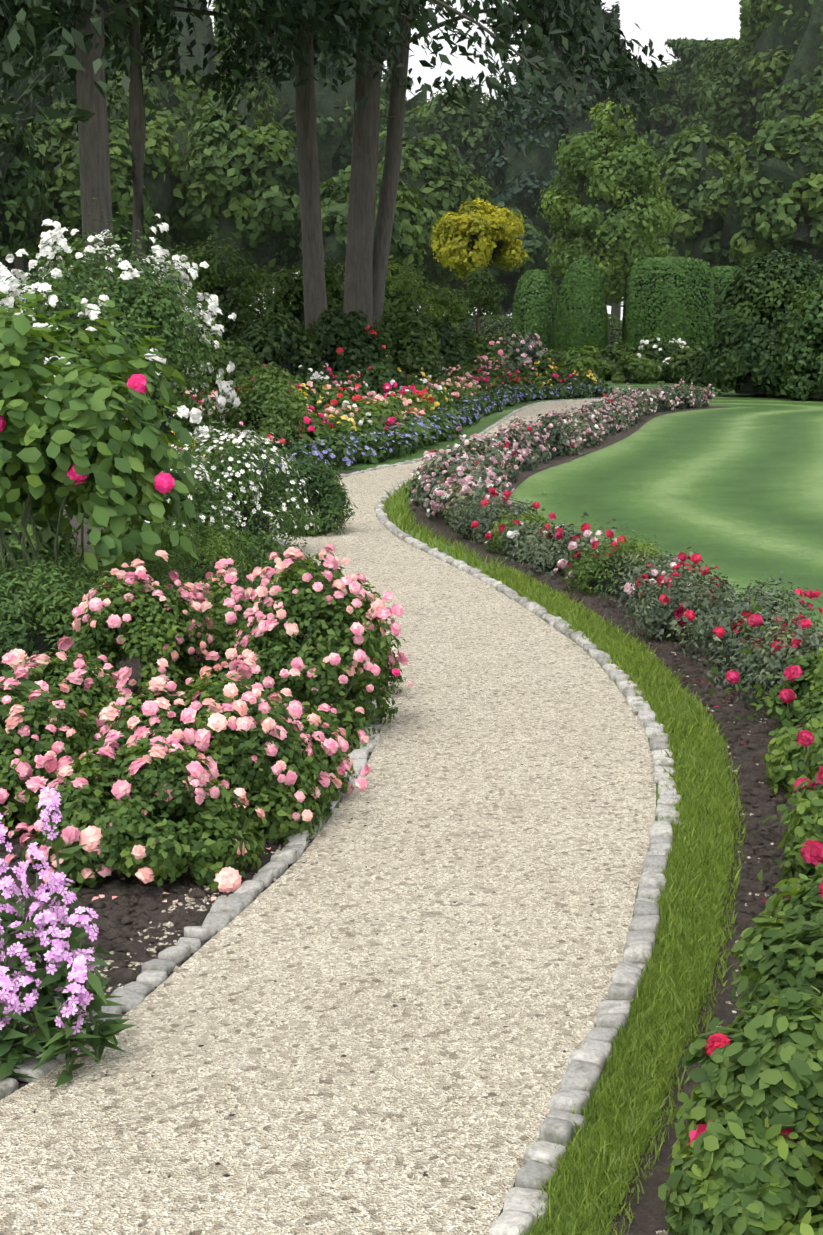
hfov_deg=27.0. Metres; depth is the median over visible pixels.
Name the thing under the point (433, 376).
mixed bed
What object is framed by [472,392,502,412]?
blue edging
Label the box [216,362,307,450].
green round shrub
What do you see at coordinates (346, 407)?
mixed bed
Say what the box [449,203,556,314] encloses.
tree
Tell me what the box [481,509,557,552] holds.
border plant
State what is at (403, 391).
mixed bed
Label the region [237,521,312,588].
shrub
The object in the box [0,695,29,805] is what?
shrub
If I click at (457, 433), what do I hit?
blue edging
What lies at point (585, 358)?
lawn shrub
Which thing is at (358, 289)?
tree
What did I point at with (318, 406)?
mixed bed
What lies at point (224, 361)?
shrub
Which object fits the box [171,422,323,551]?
white daisies
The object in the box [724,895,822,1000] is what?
border rose
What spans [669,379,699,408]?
border plant
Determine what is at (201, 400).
mixed bed
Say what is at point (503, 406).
blue edging
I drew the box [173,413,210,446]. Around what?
mixed bed
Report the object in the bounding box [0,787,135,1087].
lilac phlox
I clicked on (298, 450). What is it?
blue edging
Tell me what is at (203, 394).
mixed bed
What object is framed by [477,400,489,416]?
blue edging
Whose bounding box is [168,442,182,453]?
mixed bed
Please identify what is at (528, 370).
mixed bed
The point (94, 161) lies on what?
tree
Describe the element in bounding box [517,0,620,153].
tree
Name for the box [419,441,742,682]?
border blooms
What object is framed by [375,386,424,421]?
mixed bed
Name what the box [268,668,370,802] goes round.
pink rose shrub
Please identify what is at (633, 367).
lawn shrub
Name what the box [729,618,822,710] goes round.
border plant
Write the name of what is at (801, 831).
border plant
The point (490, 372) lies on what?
mixed bed
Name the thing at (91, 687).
pink rose shrub
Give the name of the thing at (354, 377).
mixed bed
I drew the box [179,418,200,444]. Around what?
mixed bed
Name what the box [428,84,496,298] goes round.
tree
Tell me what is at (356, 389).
mixed bed
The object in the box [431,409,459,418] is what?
blue edging
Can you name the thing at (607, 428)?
border plant
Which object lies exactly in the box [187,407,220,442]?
mixed bed
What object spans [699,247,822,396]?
shrub
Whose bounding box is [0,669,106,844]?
pink rose shrub
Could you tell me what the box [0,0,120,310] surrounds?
tree
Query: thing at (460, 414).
blue edging
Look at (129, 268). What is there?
shrub
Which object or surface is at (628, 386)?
border plant
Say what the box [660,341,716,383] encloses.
lawn shrub
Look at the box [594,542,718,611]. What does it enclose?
border plant
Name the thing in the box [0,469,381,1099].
soil bed
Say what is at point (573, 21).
tree
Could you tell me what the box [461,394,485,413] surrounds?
blue edging
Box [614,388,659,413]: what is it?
border plant
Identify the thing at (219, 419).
mixed bed
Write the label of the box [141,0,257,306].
tree
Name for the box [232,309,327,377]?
shrub
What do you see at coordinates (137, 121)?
tree
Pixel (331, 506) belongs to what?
shrub
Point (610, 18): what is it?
tree
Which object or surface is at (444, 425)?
blue edging
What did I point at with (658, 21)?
sky
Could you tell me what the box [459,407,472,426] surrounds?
blue edging
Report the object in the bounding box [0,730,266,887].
pink rose shrub
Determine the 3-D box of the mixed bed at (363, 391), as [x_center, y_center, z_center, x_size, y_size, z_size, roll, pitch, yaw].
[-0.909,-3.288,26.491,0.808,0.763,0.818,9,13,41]
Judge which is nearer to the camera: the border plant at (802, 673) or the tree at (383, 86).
the border plant at (802, 673)
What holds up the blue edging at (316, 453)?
on the ground at (733, 490)
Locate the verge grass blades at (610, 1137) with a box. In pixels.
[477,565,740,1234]
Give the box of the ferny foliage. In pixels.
[131,518,206,575]
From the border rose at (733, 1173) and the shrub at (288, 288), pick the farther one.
the shrub at (288, 288)
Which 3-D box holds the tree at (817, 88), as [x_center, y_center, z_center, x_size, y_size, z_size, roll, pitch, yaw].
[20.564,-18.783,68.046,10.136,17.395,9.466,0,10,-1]
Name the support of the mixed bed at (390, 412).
on the ground at (733, 490)
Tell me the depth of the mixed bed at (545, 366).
38.64 m
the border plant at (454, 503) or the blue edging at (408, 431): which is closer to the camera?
the border plant at (454, 503)
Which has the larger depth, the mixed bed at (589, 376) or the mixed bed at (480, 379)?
the mixed bed at (589, 376)
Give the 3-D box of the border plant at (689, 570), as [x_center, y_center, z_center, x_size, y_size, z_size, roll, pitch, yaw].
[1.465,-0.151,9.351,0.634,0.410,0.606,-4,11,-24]
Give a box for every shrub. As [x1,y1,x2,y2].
[0,198,244,459]
[0,511,84,586]
[0,550,127,676]
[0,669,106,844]
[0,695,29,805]
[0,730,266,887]
[2,636,127,738]
[43,530,203,655]
[66,550,213,706]
[66,651,367,844]
[114,253,191,318]
[119,452,228,556]
[139,516,274,618]
[151,323,237,412]
[155,558,315,691]
[157,236,279,343]
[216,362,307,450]
[217,335,260,387]
[225,543,408,748]
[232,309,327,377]
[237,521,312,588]
[255,256,344,328]
[263,452,357,536]
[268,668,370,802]
[284,390,327,429]
[298,308,395,376]
[330,644,412,696]
[340,255,463,332]
[356,359,406,397]
[372,308,447,379]
[405,313,469,373]
[457,329,486,365]
[481,334,516,370]
[499,332,547,372]
[536,347,567,369]
[558,344,611,379]
[597,342,640,380]
[611,352,663,383]
[636,332,688,379]
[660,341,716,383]
[682,349,721,386]
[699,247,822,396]
[769,272,822,400]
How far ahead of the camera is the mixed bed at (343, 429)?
20.40 m
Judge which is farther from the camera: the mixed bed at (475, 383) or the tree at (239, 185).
the tree at (239, 185)
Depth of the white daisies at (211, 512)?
10.62 m
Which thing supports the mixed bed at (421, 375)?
on the ground at (733, 490)
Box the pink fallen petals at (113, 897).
[48,701,342,905]
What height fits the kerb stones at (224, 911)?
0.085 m
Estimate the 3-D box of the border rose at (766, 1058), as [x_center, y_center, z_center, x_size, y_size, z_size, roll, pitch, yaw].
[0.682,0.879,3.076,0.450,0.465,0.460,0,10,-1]
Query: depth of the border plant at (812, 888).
4.08 m
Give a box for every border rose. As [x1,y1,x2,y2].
[658,1104,822,1234]
[664,985,822,1201]
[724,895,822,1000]
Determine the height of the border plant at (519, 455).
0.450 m
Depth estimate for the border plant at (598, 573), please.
10.18 m
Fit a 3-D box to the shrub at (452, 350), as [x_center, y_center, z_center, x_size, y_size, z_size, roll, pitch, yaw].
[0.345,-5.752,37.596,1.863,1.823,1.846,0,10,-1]
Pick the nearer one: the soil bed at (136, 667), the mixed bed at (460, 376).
the soil bed at (136, 667)
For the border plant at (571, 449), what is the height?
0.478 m
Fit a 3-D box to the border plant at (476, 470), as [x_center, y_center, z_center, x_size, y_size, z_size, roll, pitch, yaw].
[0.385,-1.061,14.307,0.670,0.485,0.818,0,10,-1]
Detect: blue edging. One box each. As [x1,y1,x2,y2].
[223,448,266,477]
[249,440,288,478]
[272,438,314,464]
[288,435,325,467]
[305,433,357,469]
[336,436,356,465]
[341,428,388,464]
[349,431,399,458]
[363,426,411,457]
[388,423,417,447]
[394,415,440,444]
[394,424,417,453]
[400,422,432,449]
[416,413,444,440]
[416,413,455,441]
[421,411,459,431]
[430,411,464,430]
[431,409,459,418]
[436,413,461,438]
[437,406,466,424]
[449,401,479,423]
[451,398,483,422]
[451,401,477,425]
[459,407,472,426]
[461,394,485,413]
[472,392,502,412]
[472,394,495,413]
[477,394,494,414]
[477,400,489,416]
[479,389,503,407]
[484,390,505,409]
[486,387,512,405]
[496,384,523,402]
[500,388,519,401]
[503,387,515,405]
[511,383,533,402]
[514,381,544,400]
[536,386,558,399]
[551,383,575,398]
[565,378,594,398]
[585,379,613,397]
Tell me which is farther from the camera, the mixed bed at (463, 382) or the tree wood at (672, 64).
the tree wood at (672, 64)
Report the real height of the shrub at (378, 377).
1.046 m
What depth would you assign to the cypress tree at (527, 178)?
76.63 m
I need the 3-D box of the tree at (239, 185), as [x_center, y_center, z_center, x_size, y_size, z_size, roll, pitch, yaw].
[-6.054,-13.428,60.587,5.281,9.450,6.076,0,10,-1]
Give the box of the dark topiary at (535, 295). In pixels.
[510,268,557,350]
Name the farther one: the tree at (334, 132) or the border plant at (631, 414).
the tree at (334, 132)
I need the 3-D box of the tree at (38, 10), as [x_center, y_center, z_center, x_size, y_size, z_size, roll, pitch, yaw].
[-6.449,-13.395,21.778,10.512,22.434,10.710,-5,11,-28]
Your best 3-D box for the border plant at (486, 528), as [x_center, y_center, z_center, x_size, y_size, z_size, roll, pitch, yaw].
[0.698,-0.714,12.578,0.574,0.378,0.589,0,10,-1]
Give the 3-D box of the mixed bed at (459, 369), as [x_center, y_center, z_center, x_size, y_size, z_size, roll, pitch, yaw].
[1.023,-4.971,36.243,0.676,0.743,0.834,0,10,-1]
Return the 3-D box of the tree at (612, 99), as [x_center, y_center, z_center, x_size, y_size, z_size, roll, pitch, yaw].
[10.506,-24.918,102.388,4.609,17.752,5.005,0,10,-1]
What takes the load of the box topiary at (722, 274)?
on the ground at (733, 490)
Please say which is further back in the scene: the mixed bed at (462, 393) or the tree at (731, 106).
the tree at (731, 106)
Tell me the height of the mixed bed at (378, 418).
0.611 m
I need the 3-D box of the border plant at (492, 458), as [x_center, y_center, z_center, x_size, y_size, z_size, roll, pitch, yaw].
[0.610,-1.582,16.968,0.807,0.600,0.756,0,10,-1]
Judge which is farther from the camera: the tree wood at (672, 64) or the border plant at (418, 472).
the tree wood at (672, 64)
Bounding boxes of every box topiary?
[621,254,714,357]
[709,265,743,343]
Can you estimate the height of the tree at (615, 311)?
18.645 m
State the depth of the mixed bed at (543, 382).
36.51 m
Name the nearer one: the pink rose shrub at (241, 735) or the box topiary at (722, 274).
the pink rose shrub at (241, 735)
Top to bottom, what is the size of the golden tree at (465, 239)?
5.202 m
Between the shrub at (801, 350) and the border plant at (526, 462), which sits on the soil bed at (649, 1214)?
the border plant at (526, 462)
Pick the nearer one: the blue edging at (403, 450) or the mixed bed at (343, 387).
the blue edging at (403, 450)
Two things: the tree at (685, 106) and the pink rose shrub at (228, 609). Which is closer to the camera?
the pink rose shrub at (228, 609)
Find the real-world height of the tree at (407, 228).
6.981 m
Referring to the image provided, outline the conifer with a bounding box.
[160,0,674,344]
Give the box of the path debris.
[12,631,636,1208]
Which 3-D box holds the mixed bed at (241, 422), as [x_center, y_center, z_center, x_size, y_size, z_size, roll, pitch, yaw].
[-2.119,-1.691,17.634,0.804,0.648,0.819,2,10,14]
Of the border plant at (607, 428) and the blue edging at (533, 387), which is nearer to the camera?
the border plant at (607, 428)
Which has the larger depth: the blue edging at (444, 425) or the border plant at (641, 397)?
the border plant at (641, 397)
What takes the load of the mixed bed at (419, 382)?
on the ground at (733, 490)
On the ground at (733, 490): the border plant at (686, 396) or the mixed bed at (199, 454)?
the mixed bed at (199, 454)
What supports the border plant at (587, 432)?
on the soil bed at (649, 1214)
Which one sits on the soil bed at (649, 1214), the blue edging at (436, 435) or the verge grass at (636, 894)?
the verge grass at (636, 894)
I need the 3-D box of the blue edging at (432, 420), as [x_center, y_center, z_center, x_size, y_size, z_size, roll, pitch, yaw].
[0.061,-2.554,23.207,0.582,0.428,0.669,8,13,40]
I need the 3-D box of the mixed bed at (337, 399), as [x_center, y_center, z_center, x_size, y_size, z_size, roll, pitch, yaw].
[-0.983,-2.773,23.400,0.739,0.829,0.762,-9,13,-42]
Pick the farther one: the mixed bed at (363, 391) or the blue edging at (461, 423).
the mixed bed at (363, 391)
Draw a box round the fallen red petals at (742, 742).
[577,595,790,902]
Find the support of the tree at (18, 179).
on the ground at (733, 490)
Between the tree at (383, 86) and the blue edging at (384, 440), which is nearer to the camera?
the blue edging at (384, 440)
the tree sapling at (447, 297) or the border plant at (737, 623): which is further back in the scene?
the tree sapling at (447, 297)
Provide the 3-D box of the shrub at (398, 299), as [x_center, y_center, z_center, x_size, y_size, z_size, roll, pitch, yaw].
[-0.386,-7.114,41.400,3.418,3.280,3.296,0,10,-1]
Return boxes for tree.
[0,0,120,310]
[0,0,355,161]
[0,0,434,351]
[0,0,623,335]
[0,0,625,305]
[0,45,22,90]
[0,89,46,265]
[9,89,186,300]
[53,0,609,338]
[106,0,285,315]
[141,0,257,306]
[167,96,301,305]
[248,8,388,271]
[294,165,426,301]
[377,120,492,306]
[379,33,413,135]
[382,83,503,315]
[404,92,448,311]
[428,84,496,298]
[428,198,528,332]
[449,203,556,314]
[481,51,574,239]
[496,168,646,305]
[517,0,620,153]
[534,98,680,343]
[599,62,620,120]
[601,1,631,111]
[606,55,665,320]
[617,66,686,204]
[652,123,750,275]
[655,63,691,148]
[664,37,736,127]
[675,13,753,137]
[681,0,794,142]
[681,39,744,128]
[719,99,822,275]
[743,0,822,131]
[812,32,822,112]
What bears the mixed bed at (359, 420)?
on the ground at (733, 490)
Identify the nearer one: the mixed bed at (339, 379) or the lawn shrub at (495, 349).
the mixed bed at (339, 379)
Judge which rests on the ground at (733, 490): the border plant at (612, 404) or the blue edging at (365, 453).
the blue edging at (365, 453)
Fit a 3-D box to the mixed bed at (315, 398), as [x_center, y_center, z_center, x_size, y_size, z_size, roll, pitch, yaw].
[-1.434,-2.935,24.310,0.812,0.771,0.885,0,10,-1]
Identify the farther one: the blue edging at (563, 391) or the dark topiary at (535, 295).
the dark topiary at (535, 295)
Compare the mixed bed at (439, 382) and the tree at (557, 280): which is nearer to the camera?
the mixed bed at (439, 382)
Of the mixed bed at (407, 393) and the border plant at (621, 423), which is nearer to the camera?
the border plant at (621, 423)
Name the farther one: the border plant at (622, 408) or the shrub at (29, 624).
the border plant at (622, 408)
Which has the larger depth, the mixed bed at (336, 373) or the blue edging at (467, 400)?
the mixed bed at (336, 373)
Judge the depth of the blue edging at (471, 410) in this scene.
27.06 m
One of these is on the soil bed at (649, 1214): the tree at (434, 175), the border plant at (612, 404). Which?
the border plant at (612, 404)
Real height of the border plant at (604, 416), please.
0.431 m
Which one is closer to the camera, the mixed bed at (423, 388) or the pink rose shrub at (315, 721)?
the pink rose shrub at (315, 721)
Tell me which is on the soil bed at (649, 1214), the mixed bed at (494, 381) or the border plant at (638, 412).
the border plant at (638, 412)
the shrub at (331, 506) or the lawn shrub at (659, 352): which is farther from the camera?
the lawn shrub at (659, 352)
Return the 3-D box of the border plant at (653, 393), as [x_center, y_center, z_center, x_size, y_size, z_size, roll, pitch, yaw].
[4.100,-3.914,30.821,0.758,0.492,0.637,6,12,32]
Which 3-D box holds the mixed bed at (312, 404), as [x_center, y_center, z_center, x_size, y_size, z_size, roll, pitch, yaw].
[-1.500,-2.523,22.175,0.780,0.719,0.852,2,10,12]
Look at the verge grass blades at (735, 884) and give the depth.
4.33 m
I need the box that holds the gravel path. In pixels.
[0,398,655,1234]
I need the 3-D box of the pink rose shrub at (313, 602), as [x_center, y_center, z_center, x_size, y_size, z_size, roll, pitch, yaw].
[-0.377,0.093,6.744,0.730,0.771,0.813,0,10,-1]
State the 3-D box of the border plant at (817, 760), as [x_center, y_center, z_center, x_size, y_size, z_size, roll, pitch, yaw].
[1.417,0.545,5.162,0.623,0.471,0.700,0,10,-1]
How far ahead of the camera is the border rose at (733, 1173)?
2.88 m
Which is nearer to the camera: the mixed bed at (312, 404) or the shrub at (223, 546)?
the shrub at (223, 546)
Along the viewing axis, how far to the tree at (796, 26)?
79.87 m
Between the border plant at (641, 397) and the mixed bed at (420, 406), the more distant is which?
the border plant at (641, 397)
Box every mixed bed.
[161,430,195,451]
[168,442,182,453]
[173,390,216,415]
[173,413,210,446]
[174,395,220,421]
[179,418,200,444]
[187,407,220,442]
[189,437,210,467]
[192,392,215,412]
[196,421,242,461]
[203,410,240,451]
[235,426,288,452]
[285,406,337,451]
[286,376,309,392]
[291,385,325,414]
[294,365,328,387]
[294,383,327,403]
[305,375,341,396]
[306,400,317,414]
[313,397,330,412]
[315,405,353,428]
[318,363,348,378]
[319,384,367,413]
[324,400,374,433]
[325,367,349,385]
[326,414,362,440]
[327,386,351,396]
[332,370,359,382]
[333,380,371,398]
[340,406,357,411]
[344,375,355,382]
[345,388,365,397]
[352,397,396,412]
[357,404,399,430]
[359,396,402,425]
[369,394,389,401]
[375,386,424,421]
[378,379,409,394]
[384,389,427,406]
[384,390,405,398]
[393,385,429,408]
[401,391,433,416]
[404,373,421,387]
[407,376,432,387]
[407,384,429,399]
[409,367,430,385]
[423,367,448,383]
[423,380,452,401]
[423,387,453,409]
[426,382,459,402]
[430,378,453,387]
[439,382,472,402]
[440,376,475,396]
[444,372,469,379]
[446,365,472,377]
[449,375,486,394]
[452,377,472,392]
[463,369,492,390]
[467,356,491,376]
[472,380,484,391]
[474,374,505,391]
[481,356,504,376]
[486,368,508,376]
[489,370,513,385]
[492,367,523,380]
[506,372,534,386]
[508,361,536,381]
[527,358,557,376]
[527,373,553,390]
[538,365,571,388]
[560,368,581,389]
[572,369,604,387]
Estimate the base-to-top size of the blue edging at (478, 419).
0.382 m
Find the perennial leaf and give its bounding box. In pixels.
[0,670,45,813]
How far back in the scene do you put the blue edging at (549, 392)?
35.89 m
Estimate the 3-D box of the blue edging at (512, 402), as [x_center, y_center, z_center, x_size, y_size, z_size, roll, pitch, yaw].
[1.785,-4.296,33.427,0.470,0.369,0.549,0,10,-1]
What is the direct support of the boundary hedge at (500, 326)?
on the ground at (733, 490)
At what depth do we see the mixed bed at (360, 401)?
23.18 m
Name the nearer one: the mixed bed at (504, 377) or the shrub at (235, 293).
the mixed bed at (504, 377)
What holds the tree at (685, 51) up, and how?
on the ground at (733, 490)
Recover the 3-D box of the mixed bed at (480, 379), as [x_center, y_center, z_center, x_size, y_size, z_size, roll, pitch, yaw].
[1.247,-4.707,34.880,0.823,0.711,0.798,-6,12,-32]
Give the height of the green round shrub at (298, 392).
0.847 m
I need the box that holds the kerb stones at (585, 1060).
[375,475,681,1234]
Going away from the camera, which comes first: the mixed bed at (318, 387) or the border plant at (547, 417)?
the border plant at (547, 417)
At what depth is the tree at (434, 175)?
66.39 m
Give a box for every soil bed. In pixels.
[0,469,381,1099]
[409,406,797,1234]
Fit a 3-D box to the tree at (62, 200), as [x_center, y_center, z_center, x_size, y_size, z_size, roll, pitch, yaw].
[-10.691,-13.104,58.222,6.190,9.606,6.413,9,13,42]
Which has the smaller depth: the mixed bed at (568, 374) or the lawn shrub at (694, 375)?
the mixed bed at (568, 374)
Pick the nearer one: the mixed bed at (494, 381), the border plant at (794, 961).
the border plant at (794, 961)
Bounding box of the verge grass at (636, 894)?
[376,486,718,1233]
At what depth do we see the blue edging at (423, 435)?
22.05 m
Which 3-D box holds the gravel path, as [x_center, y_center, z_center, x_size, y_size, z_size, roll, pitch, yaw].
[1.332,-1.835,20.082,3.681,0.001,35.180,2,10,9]
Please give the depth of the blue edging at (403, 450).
20.84 m
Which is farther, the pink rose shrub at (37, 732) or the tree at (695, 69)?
the tree at (695, 69)
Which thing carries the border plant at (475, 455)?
on the soil bed at (649, 1214)
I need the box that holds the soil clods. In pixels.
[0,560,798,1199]
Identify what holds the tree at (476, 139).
on the ground at (733, 490)
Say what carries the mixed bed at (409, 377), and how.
on the ground at (733, 490)
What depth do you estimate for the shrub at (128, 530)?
11.27 m
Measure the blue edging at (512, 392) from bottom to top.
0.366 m
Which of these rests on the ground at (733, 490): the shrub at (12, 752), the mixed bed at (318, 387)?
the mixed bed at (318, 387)
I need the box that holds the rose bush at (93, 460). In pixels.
[0,282,207,598]
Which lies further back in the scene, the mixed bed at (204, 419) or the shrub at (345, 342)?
the shrub at (345, 342)
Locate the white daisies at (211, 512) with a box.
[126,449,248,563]
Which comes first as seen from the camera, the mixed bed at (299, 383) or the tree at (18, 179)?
the mixed bed at (299, 383)
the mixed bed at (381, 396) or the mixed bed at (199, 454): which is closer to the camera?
the mixed bed at (199, 454)
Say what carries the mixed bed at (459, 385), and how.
on the ground at (733, 490)
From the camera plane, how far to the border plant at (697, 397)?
32.41 m
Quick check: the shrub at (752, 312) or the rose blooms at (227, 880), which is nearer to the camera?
the rose blooms at (227, 880)
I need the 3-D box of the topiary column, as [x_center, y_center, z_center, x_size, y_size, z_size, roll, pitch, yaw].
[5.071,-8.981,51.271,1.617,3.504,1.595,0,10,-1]
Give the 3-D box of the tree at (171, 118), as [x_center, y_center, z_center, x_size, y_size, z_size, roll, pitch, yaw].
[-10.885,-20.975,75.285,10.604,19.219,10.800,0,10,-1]
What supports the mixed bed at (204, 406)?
on the ground at (733, 490)
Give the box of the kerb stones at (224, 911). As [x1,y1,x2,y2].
[0,397,602,1098]
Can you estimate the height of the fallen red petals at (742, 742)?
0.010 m
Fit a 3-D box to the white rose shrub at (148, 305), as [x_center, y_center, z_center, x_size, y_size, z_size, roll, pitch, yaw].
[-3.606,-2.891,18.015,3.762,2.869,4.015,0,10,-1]
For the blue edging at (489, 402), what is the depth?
29.89 m
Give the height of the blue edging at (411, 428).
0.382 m
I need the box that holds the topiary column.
[553,257,608,350]
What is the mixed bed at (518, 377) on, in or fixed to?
on the ground at (733, 490)
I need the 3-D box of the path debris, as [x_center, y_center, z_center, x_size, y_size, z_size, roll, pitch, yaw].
[0.097,0.588,6.027,1.442,0.006,6.327,1,10,6]
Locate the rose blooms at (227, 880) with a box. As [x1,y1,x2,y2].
[8,648,246,892]
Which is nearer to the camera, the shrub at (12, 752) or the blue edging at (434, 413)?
the shrub at (12, 752)
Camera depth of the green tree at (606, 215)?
57.48 m
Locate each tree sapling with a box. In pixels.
[427,287,471,324]
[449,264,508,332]
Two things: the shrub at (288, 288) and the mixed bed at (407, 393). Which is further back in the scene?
the shrub at (288, 288)
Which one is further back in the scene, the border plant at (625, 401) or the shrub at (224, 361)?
the border plant at (625, 401)
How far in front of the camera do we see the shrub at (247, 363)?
26.30 m
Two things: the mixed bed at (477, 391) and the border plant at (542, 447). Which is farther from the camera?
the mixed bed at (477, 391)
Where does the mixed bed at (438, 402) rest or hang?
on the ground at (733, 490)
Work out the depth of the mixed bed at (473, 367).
37.23 m
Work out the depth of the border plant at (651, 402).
29.86 m
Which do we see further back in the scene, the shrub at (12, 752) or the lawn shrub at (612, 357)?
the lawn shrub at (612, 357)
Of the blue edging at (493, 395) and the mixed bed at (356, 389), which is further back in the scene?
the blue edging at (493, 395)
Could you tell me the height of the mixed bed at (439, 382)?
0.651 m
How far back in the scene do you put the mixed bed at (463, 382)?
32.23 m
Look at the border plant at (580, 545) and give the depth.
10.74 m
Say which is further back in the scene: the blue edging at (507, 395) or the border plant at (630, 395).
the blue edging at (507, 395)
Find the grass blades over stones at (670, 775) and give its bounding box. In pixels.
[520,617,681,1234]
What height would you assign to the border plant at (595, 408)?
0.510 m
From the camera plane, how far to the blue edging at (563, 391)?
36.15 m
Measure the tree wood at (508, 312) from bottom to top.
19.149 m
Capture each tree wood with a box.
[483,98,512,314]
[660,60,676,67]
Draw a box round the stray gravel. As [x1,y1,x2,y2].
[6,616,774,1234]
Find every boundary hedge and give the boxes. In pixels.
[452,315,511,341]
[608,314,620,350]
[612,320,622,346]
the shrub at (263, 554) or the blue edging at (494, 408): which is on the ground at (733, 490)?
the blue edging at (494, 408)
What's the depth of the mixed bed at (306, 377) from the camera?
27.58 m
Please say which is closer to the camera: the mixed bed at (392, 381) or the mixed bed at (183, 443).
the mixed bed at (183, 443)
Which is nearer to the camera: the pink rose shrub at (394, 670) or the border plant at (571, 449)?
the pink rose shrub at (394, 670)
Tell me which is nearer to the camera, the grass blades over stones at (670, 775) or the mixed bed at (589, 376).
the grass blades over stones at (670, 775)
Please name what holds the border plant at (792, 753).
on the soil bed at (649, 1214)
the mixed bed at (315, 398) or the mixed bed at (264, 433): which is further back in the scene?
the mixed bed at (315, 398)
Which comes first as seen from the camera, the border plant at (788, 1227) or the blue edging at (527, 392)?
the border plant at (788, 1227)
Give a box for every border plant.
[405,451,506,504]
[407,451,473,496]
[408,451,514,510]
[418,463,498,520]
[422,449,487,470]
[424,471,510,525]
[441,490,507,532]
[446,426,510,487]
[446,487,503,539]
[447,437,522,482]
[457,440,521,471]
[467,495,539,545]
[470,433,523,464]
[481,424,539,470]
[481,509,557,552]
[491,423,535,462]
[496,416,551,463]
[498,516,565,563]
[503,415,565,459]
[514,512,601,575]
[529,417,585,455]
[535,411,584,446]
[540,411,596,447]
[552,529,629,582]
[558,530,668,596]
[561,405,612,435]
[568,409,605,446]
[570,410,611,438]
[577,400,618,434]
[581,408,609,430]
[591,393,634,427]
[591,394,632,426]
[593,402,630,431]
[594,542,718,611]
[602,397,641,426]
[603,396,638,420]
[605,395,642,421]
[611,388,646,418]
[614,383,645,412]
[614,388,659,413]
[621,390,652,414]
[621,552,738,620]
[624,389,656,415]
[624,562,746,647]
[630,386,658,408]
[649,386,677,411]
[651,383,680,410]
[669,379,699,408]
[673,572,822,667]
[677,381,708,407]
[686,384,714,407]
[699,915,822,1067]
[700,603,822,692]
[728,1096,822,1234]
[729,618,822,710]
[752,862,822,921]
[758,686,822,796]
[764,647,822,729]
[775,766,822,885]
[782,742,822,864]
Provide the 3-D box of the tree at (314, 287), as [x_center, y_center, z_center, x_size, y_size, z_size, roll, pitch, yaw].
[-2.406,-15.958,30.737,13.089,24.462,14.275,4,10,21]
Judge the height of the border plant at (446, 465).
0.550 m
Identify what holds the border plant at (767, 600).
on the soil bed at (649, 1214)
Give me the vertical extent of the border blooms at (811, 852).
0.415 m
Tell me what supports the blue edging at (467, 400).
on the ground at (733, 490)
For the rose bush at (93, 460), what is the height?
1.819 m
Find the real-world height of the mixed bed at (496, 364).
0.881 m
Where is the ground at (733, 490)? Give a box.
[333,380,822,1216]
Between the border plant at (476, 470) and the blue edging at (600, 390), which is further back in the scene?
the blue edging at (600, 390)
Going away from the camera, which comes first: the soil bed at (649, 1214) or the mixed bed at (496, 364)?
the soil bed at (649, 1214)
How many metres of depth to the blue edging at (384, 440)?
20.41 m
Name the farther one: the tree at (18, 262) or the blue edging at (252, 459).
the tree at (18, 262)
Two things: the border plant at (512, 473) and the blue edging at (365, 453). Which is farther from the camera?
the blue edging at (365, 453)
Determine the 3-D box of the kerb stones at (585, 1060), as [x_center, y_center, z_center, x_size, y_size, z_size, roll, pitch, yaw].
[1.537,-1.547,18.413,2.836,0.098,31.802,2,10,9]
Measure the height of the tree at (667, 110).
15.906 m
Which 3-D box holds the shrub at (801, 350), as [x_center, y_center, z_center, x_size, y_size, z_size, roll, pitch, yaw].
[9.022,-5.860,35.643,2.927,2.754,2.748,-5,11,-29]
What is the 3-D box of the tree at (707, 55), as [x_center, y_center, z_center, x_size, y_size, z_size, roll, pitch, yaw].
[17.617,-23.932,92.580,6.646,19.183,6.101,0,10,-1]
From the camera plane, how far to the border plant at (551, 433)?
20.26 m
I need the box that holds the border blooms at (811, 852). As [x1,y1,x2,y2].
[687,598,822,1156]
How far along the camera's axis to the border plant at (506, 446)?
17.89 m
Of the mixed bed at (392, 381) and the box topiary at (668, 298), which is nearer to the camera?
the mixed bed at (392, 381)
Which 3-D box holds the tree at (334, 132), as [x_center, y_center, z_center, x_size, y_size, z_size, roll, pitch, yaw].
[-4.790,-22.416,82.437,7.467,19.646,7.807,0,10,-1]
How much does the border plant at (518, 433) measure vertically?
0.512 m
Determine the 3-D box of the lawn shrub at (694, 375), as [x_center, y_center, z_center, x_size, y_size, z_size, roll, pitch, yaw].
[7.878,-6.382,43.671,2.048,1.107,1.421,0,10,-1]
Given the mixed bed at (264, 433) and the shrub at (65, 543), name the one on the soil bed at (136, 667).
the shrub at (65, 543)
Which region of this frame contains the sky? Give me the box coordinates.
[0,0,741,319]
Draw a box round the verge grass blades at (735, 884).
[551,588,748,1234]

